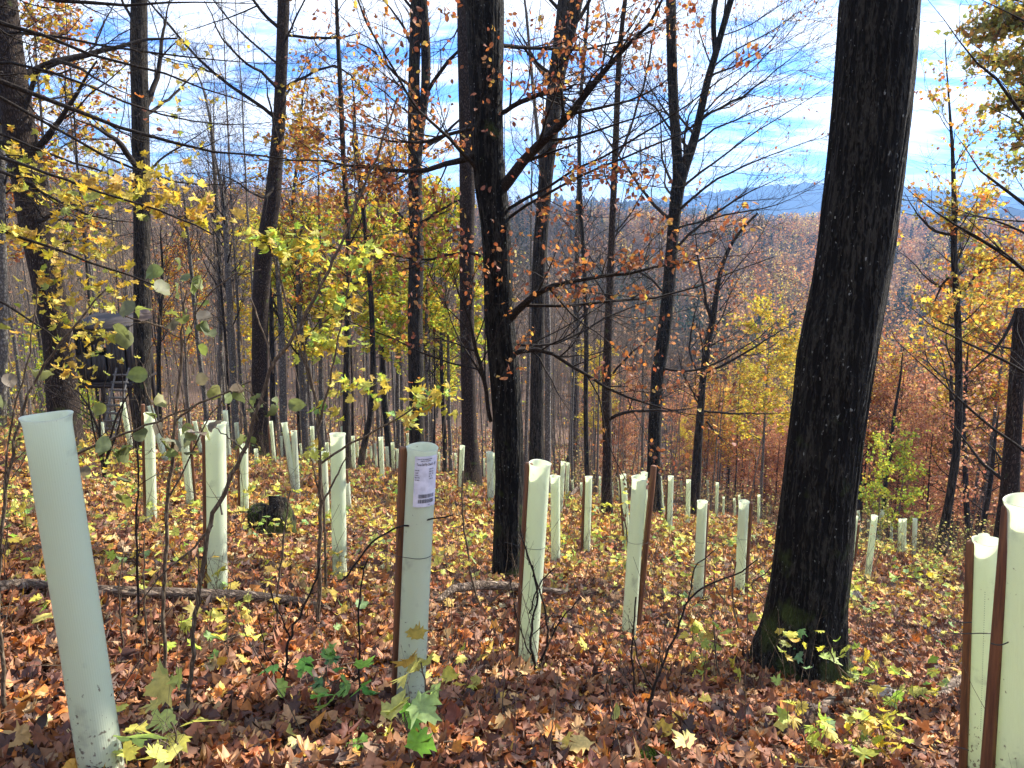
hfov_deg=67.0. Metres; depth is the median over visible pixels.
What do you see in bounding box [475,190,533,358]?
tall beech
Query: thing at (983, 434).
russet beech
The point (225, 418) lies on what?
tree shelter
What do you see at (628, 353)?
pole beech
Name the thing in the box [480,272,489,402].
pole beech
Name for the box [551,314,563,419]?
pole beech
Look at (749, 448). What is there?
russet beech
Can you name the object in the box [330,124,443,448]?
autumn tree
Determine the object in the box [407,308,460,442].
autumn tree
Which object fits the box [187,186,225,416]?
pole beech
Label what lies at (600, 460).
russet beech
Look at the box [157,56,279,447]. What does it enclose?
young beech
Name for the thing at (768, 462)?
russet beech
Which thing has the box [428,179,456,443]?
pole beech
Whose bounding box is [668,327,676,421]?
pole beech
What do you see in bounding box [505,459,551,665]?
tree shelter
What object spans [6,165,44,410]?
pole beech
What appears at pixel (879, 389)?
pole beech
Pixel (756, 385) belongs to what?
pole beech
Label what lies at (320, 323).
autumn tree
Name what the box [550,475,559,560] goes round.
tree shelter
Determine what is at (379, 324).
pole beech
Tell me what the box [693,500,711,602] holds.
tree shelter
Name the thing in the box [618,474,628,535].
tree shelter
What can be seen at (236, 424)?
tree shelter
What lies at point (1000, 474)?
russet beech
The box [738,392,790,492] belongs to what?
russet beech
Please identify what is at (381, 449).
tree shelter
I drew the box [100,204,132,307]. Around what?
pole beech
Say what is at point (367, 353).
pole beech
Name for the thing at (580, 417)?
russet beech
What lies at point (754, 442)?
russet beech
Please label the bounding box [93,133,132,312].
pole beech
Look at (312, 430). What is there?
tree shelter
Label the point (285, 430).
tree shelter
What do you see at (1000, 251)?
ash tree
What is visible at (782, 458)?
russet beech
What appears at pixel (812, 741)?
maple sprout
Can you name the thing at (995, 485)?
russet beech
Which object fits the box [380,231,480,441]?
young beech
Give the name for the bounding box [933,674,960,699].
log piece
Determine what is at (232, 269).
pole beech
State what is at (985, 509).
young beech
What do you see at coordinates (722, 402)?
pole beech
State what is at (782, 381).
autumn tree
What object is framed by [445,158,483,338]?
pole beech
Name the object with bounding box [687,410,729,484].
russet beech
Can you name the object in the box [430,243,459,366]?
tall beech
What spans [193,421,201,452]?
tree shelter
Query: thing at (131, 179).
pole beech
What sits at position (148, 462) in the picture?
tree shelter
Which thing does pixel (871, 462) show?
russet beech
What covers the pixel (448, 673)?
maple sprout
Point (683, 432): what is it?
russet beech
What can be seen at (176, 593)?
fallen branch
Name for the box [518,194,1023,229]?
wooded hill
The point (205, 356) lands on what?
pole beech
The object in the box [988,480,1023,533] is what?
russet beech
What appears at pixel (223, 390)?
pole beech
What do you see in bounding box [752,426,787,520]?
russet beech
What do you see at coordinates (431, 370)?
pole beech
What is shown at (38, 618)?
fallen leaf
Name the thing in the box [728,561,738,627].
sapling
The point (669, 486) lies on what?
tree shelter
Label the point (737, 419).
pole beech
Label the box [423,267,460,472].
young beech
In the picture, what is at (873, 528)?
tree shelter
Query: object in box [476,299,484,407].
pole beech
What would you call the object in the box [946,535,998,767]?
tree shelter
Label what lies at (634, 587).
tree shelter
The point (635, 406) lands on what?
russet beech
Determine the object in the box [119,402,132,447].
tree shelter
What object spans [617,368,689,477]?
russet beech
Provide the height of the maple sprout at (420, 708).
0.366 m
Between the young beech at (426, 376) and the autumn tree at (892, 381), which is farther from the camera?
the autumn tree at (892, 381)
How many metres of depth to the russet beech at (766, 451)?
56.18 m
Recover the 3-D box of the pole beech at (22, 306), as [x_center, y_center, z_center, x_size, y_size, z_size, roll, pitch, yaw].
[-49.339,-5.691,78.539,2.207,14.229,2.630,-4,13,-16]
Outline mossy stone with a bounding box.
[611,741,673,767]
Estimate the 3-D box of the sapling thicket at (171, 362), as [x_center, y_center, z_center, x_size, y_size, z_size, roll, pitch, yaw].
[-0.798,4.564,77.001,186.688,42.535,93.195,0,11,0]
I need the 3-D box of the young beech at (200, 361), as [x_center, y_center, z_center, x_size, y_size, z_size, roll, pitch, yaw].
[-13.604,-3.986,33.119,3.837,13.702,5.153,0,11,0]
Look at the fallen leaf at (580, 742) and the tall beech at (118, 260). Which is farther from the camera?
the tall beech at (118, 260)
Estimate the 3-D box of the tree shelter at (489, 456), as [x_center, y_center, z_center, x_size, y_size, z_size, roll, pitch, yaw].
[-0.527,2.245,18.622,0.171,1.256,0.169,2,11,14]
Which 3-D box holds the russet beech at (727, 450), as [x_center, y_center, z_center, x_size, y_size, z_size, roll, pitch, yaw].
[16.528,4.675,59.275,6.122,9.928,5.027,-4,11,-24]
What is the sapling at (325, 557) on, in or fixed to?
on the ground
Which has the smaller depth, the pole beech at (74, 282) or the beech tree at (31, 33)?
the beech tree at (31, 33)
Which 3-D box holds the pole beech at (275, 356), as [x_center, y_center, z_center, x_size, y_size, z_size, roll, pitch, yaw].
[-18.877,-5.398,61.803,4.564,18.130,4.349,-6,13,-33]
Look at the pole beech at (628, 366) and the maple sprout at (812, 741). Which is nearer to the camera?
the maple sprout at (812, 741)
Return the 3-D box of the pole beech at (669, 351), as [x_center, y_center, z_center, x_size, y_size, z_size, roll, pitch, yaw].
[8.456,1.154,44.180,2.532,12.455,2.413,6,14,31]
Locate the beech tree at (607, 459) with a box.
[533,0,729,513]
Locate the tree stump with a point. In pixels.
(273, 507)
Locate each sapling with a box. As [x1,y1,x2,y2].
[0,235,105,708]
[0,257,306,667]
[15,341,140,478]
[105,533,147,647]
[106,394,174,615]
[139,80,405,706]
[233,221,462,623]
[258,543,337,699]
[267,491,290,621]
[313,483,327,593]
[341,514,452,698]
[449,471,511,606]
[509,526,581,669]
[619,597,636,699]
[631,549,782,717]
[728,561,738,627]
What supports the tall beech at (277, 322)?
on the ground
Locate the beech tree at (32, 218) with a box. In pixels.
[0,0,296,450]
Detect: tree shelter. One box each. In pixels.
[18,410,124,767]
[101,422,104,434]
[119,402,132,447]
[141,404,156,519]
[147,405,167,461]
[178,418,182,451]
[179,429,196,504]
[189,420,227,589]
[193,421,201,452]
[222,410,231,455]
[234,422,238,450]
[237,443,248,511]
[268,421,275,459]
[280,436,282,456]
[281,422,296,495]
[291,430,300,495]
[310,426,315,462]
[321,451,330,523]
[325,442,329,462]
[329,432,346,578]
[346,469,351,511]
[351,436,355,468]
[356,441,358,457]
[374,443,377,466]
[375,442,437,711]
[378,437,384,479]
[385,446,389,470]
[391,442,394,467]
[395,449,397,468]
[405,433,408,445]
[457,445,464,486]
[486,451,493,497]
[493,453,494,494]
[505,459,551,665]
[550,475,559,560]
[559,461,565,510]
[565,462,569,497]
[579,476,592,550]
[598,476,600,495]
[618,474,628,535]
[622,465,656,638]
[641,471,647,545]
[661,477,664,512]
[665,475,673,526]
[685,479,690,522]
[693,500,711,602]
[715,482,718,516]
[722,497,724,515]
[733,498,735,515]
[735,499,752,591]
[757,494,759,522]
[853,515,859,560]
[864,514,877,579]
[877,510,885,539]
[890,523,892,539]
[897,519,901,550]
[901,518,906,551]
[911,518,917,553]
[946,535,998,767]
[980,492,1023,767]
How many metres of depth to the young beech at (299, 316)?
32.91 m
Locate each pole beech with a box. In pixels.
[5,52,60,410]
[5,156,25,415]
[5,167,42,411]
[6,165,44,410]
[6,177,38,396]
[6,196,32,413]
[7,206,19,417]
[8,241,27,390]
[10,264,33,392]
[25,0,124,427]
[30,0,123,425]
[34,105,80,296]
[59,172,84,417]
[61,249,77,318]
[62,232,85,393]
[63,142,119,427]
[80,167,120,411]
[81,201,115,410]
[83,167,116,411]
[88,132,132,412]
[88,197,127,396]
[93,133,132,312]
[98,64,169,387]
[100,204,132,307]
[103,133,132,311]
[114,213,132,297]
[127,124,166,423]
[132,178,185,411]
[154,159,194,400]
[162,21,255,409]
[163,265,176,392]
[182,75,262,444]
[184,120,238,318]
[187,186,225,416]
[188,0,264,447]
[189,139,234,430]
[193,242,216,417]
[199,249,216,385]
[199,305,208,388]
[200,235,224,420]
[204,254,217,359]
[210,0,271,294]
[210,176,248,430]
[220,201,252,420]
[245,158,274,291]
[255,222,283,393]
[280,190,303,417]
[287,199,322,437]
[288,321,293,391]
[304,173,333,441]
[317,192,335,413]
[324,152,373,444]
[325,253,358,422]
[342,123,372,429]
[343,1,446,445]
[354,204,369,410]
[355,295,368,381]
[365,113,400,447]
[365,136,408,450]
[386,230,401,408]
[388,296,390,405]
[422,213,456,442]
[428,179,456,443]
[428,229,443,441]
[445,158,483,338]
[457,257,487,426]
[474,219,486,476]
[475,102,540,327]
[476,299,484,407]
[480,232,517,451]
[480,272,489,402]
[503,2,572,473]
[515,269,527,398]
[520,311,527,413]
[544,241,566,473]
[544,268,566,458]
[544,311,564,436]
[550,159,601,490]
[551,226,580,490]
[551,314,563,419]
[576,239,601,484]
[579,286,613,477]
[579,334,595,446]
[581,326,599,467]
[582,207,627,492]
[588,309,615,422]
[599,293,627,428]
[611,308,628,494]
[612,277,638,469]
[612,310,631,476]
[612,323,632,480]
[614,191,676,471]
[614,296,634,467]
[618,318,640,453]
[627,301,648,452]
[628,288,660,457]
[634,223,690,404]
[637,323,653,417]
[641,304,679,413]
[663,349,673,459]
[664,341,673,452]
[666,350,687,465]
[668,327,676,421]
[670,330,692,474]
[679,333,698,463]
[706,305,740,508]
[712,321,742,510]
[722,328,757,496]
[737,378,755,510]
[748,337,768,488]
[776,338,796,426]
[863,308,897,534]
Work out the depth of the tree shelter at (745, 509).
9.65 m
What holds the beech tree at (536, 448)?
on the ground
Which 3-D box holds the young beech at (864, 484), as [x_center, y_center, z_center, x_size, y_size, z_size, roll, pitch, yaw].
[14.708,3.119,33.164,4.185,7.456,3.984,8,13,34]
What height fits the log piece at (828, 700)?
0.144 m
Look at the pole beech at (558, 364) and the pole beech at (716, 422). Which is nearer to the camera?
the pole beech at (716, 422)
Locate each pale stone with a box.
[850,590,862,600]
[877,685,895,696]
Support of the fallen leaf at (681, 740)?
on the leaf litter at (48, 744)
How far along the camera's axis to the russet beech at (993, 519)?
36.14 m
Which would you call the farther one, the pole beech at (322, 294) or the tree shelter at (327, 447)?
the pole beech at (322, 294)
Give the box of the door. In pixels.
[106,342,126,381]
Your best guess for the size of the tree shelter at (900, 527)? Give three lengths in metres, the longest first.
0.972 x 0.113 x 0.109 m
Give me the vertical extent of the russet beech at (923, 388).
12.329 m
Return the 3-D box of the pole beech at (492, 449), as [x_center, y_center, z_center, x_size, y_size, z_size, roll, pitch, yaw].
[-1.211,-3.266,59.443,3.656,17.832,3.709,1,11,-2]
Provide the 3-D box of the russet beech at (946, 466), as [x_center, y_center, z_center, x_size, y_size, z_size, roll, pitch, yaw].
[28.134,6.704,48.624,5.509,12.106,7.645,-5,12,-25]
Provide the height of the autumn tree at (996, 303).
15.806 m
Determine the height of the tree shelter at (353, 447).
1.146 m
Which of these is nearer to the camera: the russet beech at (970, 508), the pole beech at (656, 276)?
the pole beech at (656, 276)
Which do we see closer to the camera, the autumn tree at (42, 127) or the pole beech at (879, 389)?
the autumn tree at (42, 127)
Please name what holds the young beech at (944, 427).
on the ground
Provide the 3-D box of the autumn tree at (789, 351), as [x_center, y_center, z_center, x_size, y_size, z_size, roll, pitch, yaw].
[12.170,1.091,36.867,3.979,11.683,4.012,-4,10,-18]
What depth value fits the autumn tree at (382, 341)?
30.19 m
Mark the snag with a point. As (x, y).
(1009, 476)
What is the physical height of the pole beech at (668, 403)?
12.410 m
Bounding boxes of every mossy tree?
[296,17,402,466]
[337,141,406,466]
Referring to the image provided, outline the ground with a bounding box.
[0,210,1021,767]
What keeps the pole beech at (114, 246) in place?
on the ground
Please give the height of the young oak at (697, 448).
12.460 m
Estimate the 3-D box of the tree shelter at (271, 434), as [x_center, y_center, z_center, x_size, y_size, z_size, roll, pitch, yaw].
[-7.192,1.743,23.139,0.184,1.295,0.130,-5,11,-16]
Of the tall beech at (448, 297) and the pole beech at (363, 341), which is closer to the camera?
the pole beech at (363, 341)
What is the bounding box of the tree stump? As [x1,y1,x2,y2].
[245,496,296,536]
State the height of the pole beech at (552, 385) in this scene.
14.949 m
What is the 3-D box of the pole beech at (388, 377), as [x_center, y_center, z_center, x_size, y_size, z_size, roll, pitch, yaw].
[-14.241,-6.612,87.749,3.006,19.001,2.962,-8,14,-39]
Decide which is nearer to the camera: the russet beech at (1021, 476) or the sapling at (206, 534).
the sapling at (206, 534)
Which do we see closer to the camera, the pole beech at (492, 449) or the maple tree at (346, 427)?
the maple tree at (346, 427)
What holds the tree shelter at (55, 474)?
on the ground
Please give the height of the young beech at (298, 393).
21.434 m
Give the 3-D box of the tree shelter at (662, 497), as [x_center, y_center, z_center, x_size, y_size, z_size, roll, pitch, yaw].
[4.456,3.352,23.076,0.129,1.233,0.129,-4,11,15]
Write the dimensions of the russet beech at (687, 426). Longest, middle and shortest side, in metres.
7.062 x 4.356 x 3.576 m
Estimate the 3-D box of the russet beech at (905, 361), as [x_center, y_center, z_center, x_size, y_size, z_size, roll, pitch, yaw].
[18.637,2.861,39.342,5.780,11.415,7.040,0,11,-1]
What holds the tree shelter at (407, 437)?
on the ground
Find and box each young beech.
[0,0,129,427]
[115,143,222,434]
[150,128,233,420]
[152,0,259,420]
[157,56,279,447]
[243,141,343,452]
[244,30,336,450]
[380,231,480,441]
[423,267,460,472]
[532,0,624,475]
[857,386,907,530]
[863,298,952,536]
[913,310,1023,550]
[920,333,1006,546]
[927,358,1023,532]
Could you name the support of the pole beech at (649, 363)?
on the ground
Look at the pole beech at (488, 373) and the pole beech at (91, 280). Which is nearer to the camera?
the pole beech at (91, 280)
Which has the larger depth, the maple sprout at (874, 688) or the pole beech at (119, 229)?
the pole beech at (119, 229)
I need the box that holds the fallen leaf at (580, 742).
[553,734,594,754]
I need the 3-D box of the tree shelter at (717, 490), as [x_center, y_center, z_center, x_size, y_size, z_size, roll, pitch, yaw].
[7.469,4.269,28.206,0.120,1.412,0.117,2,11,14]
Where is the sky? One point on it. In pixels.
(926, 127)
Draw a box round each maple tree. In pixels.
[0,0,266,450]
[0,132,245,388]
[234,0,471,468]
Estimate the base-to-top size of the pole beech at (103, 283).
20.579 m
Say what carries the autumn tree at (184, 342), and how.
on the ground
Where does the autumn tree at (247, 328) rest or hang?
on the ground
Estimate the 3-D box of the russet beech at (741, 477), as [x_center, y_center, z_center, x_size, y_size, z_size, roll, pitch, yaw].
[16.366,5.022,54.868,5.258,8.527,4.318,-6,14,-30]
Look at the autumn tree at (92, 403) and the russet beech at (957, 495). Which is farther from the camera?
the russet beech at (957, 495)
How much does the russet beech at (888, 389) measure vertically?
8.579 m
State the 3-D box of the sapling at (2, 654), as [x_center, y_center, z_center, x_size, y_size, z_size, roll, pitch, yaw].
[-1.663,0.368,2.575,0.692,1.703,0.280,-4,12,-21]
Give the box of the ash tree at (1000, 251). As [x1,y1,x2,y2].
[781,0,1023,452]
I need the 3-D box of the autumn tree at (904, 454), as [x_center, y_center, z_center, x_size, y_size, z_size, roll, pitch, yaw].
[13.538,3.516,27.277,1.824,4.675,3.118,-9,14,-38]
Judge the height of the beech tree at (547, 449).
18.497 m
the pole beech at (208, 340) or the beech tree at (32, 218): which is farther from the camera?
the pole beech at (208, 340)
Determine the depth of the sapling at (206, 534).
2.80 m
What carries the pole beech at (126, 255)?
on the ground
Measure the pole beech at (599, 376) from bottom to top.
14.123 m
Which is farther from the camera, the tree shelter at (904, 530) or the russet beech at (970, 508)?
the russet beech at (970, 508)
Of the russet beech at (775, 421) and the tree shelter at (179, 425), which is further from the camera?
the russet beech at (775, 421)
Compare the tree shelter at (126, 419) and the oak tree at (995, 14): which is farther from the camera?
the tree shelter at (126, 419)
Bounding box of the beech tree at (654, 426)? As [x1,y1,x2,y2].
[542,0,917,513]
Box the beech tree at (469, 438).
[414,0,482,485]
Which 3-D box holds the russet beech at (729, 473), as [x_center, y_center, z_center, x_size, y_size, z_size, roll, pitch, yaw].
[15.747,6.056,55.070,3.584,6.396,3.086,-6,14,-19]
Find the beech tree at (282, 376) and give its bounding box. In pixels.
[219,169,320,457]
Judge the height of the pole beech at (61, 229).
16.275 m
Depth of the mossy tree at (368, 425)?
26.98 m
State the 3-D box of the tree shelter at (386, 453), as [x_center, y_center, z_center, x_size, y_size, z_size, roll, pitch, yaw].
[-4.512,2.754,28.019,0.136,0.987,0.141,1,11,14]
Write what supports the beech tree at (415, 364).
on the ground
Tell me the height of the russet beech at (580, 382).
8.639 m
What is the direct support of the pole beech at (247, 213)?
on the ground
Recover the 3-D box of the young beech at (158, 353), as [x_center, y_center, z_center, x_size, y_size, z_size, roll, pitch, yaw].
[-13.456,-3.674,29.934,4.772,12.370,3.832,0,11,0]
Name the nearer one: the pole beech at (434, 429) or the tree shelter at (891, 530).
the tree shelter at (891, 530)
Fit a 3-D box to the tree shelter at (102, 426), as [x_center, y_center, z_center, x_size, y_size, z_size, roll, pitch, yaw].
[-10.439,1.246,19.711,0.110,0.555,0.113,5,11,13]
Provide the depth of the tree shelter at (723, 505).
33.80 m
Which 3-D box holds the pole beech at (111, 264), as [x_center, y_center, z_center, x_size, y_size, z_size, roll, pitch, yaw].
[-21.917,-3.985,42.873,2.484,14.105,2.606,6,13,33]
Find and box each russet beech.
[564,373,600,440]
[572,339,632,486]
[573,396,602,461]
[591,403,633,482]
[592,359,648,474]
[612,413,640,483]
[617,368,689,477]
[618,369,648,452]
[626,388,648,439]
[663,385,706,480]
[673,404,716,498]
[673,415,695,483]
[674,389,691,441]
[677,380,760,499]
[681,386,724,498]
[682,359,743,497]
[684,388,721,469]
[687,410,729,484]
[695,392,743,508]
[702,392,740,488]
[706,430,757,508]
[707,423,755,511]
[711,397,780,504]
[720,376,773,495]
[733,411,777,509]
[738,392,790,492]
[741,396,789,497]
[744,407,790,511]
[745,435,780,513]
[752,426,786,516]
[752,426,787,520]
[763,422,788,511]
[861,393,942,539]
[862,327,943,537]
[862,353,942,535]
[862,366,923,529]
[862,366,944,534]
[862,391,922,537]
[865,332,920,532]
[865,435,918,539]
[868,367,961,547]
[882,419,939,537]
[886,392,959,541]
[887,400,987,546]
[914,389,996,543]
[925,346,1006,482]
[925,397,997,536]
[929,350,1023,538]
[930,295,1023,535]
[934,465,995,542]
[937,468,997,546]
[952,469,999,542]
[957,375,1023,532]
[973,470,1022,533]
[975,443,1023,525]
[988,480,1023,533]
[990,437,1023,534]
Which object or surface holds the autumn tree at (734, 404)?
on the ground
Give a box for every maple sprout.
[74,657,219,767]
[259,640,378,711]
[344,660,441,766]
[392,650,459,693]
[603,491,629,542]
[682,556,728,605]
[689,620,755,689]
[751,550,773,598]
[769,673,878,765]
[784,648,810,677]
[804,630,915,709]
[844,706,913,765]
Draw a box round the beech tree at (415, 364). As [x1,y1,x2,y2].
[301,0,518,443]
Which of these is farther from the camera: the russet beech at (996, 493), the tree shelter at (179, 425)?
the russet beech at (996, 493)
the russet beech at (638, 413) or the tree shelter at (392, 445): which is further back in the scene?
the russet beech at (638, 413)
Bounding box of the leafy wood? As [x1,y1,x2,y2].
[5,161,1023,465]
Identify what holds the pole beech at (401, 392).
on the ground
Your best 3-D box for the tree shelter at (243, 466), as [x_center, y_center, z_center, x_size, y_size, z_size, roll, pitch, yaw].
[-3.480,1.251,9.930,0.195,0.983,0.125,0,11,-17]
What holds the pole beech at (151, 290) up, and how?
on the ground
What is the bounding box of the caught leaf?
[405,621,428,639]
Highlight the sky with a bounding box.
[6,0,1023,207]
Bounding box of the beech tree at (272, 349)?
[241,218,297,455]
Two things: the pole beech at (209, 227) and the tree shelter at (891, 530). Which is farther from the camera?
the pole beech at (209, 227)
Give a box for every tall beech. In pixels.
[6,179,34,368]
[7,261,19,416]
[8,273,16,402]
[100,203,132,394]
[194,127,258,323]
[204,206,249,340]
[245,146,299,416]
[268,94,346,430]
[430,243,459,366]
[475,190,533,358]
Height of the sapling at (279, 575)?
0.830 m
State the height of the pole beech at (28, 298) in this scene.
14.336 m
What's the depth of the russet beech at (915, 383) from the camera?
44.66 m
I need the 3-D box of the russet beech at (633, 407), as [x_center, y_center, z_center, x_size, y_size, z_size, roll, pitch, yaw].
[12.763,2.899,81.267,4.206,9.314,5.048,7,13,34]
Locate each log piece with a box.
[808,696,864,715]
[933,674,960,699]
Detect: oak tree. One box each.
[749,0,921,687]
[933,0,1023,178]
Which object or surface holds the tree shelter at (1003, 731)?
on the ground
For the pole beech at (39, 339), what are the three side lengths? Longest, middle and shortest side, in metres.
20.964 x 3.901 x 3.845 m
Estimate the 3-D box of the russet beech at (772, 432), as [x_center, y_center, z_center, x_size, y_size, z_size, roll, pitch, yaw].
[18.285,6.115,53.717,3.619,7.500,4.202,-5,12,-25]
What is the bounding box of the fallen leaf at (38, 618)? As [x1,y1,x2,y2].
[31,613,52,623]
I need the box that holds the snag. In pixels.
[938,308,1023,537]
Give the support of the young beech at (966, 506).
on the ground
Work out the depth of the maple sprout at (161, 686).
2.52 m
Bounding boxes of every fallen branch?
[0,579,331,610]
[437,581,565,601]
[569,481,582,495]
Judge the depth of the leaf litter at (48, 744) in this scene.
3.63 m
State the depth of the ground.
75.69 m
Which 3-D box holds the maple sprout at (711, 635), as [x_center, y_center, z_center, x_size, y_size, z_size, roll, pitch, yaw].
[1.279,1.632,4.582,0.460,0.449,0.221,4,12,22]
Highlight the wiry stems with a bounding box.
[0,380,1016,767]
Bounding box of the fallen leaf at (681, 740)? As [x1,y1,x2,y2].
[671,729,696,748]
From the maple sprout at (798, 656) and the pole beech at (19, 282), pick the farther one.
the pole beech at (19, 282)
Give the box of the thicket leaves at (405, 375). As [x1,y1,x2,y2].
[7,205,995,529]
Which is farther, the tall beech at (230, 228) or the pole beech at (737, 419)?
the tall beech at (230, 228)
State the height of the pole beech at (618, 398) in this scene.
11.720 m
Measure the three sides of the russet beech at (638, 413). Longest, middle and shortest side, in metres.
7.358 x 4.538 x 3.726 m
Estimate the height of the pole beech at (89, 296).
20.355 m
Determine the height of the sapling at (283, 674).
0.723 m
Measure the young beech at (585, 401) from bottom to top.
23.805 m
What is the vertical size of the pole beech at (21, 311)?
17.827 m
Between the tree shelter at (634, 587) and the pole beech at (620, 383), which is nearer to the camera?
the tree shelter at (634, 587)
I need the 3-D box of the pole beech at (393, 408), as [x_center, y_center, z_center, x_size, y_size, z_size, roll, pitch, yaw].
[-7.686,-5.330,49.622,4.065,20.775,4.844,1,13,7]
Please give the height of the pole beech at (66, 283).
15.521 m
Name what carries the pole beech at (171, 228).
on the ground
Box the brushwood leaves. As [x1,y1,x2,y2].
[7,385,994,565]
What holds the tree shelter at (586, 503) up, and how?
on the ground
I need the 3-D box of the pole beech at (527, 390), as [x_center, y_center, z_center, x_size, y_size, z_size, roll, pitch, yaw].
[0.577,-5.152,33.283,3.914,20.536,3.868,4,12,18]
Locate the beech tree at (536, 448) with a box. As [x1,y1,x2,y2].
[454,0,628,460]
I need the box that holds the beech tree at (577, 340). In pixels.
[510,120,626,463]
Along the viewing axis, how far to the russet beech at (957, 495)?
45.37 m
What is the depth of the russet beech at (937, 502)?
40.24 m
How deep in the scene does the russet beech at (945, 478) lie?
42.88 m
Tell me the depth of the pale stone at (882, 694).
4.85 m
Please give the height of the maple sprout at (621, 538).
1.044 m
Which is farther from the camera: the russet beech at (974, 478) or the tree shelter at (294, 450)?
the russet beech at (974, 478)
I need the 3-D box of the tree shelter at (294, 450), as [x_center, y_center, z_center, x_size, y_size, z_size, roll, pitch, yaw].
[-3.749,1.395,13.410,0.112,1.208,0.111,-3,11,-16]
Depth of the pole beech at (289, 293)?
57.24 m
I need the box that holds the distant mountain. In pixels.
[620,182,1023,218]
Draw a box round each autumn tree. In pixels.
[5,313,85,412]
[6,0,154,265]
[74,319,104,432]
[151,229,211,432]
[214,199,311,447]
[229,88,382,450]
[232,203,357,436]
[307,188,426,467]
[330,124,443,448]
[354,175,487,475]
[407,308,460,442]
[708,358,777,494]
[725,282,801,518]
[762,331,797,476]
[858,431,912,540]
[859,416,934,540]
[877,362,927,424]
[903,253,1023,545]
[927,213,1023,532]
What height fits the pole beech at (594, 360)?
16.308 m
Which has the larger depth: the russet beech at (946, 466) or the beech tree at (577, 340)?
the beech tree at (577, 340)
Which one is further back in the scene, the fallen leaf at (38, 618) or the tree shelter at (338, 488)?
the tree shelter at (338, 488)
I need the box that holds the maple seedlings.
[0,411,963,744]
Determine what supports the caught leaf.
attached to the tree shelter at (417, 463)
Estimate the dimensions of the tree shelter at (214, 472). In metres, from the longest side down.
1.201 x 0.234 x 0.152 m
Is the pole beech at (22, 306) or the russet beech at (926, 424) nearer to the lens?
the russet beech at (926, 424)
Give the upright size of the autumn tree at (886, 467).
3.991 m
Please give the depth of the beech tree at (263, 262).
23.97 m
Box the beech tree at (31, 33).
[0,0,416,299]
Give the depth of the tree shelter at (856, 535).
14.57 m
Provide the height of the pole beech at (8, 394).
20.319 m
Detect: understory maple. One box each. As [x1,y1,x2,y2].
[8,339,24,408]
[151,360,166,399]
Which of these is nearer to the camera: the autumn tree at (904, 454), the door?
the door
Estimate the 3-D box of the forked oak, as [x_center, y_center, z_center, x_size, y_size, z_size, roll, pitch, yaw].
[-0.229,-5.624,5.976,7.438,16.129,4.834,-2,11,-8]
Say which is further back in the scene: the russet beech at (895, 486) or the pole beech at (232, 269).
the pole beech at (232, 269)
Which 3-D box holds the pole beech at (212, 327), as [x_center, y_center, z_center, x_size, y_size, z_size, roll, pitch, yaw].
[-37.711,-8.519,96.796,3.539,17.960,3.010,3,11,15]
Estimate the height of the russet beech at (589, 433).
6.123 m
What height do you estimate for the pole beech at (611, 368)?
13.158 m
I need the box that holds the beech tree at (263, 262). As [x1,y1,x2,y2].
[149,0,413,456]
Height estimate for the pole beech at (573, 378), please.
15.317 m
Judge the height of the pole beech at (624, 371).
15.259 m
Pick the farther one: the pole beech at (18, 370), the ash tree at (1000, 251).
the pole beech at (18, 370)
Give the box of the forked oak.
[132,0,935,580]
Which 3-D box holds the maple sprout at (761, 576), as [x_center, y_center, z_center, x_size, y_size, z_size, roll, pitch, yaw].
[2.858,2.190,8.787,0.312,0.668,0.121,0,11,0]
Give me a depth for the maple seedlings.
7.61 m
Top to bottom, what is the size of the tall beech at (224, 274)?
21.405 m
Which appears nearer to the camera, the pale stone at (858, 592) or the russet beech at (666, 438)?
the pale stone at (858, 592)
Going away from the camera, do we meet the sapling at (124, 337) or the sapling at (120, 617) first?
the sapling at (124, 337)
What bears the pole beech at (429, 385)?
on the ground
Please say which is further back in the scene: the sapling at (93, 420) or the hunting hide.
the hunting hide
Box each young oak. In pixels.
[647,162,808,514]
[889,0,1023,556]
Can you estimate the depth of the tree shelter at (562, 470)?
17.18 m
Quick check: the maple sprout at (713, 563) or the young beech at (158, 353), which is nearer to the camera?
the maple sprout at (713, 563)
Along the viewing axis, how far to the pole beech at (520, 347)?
95.11 m
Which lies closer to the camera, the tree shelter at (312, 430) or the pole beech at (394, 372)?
the tree shelter at (312, 430)
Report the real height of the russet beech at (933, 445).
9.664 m
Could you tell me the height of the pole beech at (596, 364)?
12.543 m
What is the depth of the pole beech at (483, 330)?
78.25 m
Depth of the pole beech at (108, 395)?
42.42 m
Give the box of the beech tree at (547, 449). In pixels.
[504,0,584,492]
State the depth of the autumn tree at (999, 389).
30.16 m
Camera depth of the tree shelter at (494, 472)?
20.00 m
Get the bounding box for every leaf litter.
[0,460,963,678]
[0,550,960,767]
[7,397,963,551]
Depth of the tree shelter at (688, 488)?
19.62 m
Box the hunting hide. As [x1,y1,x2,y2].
[73,313,159,437]
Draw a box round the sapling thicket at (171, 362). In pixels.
[7,210,1020,546]

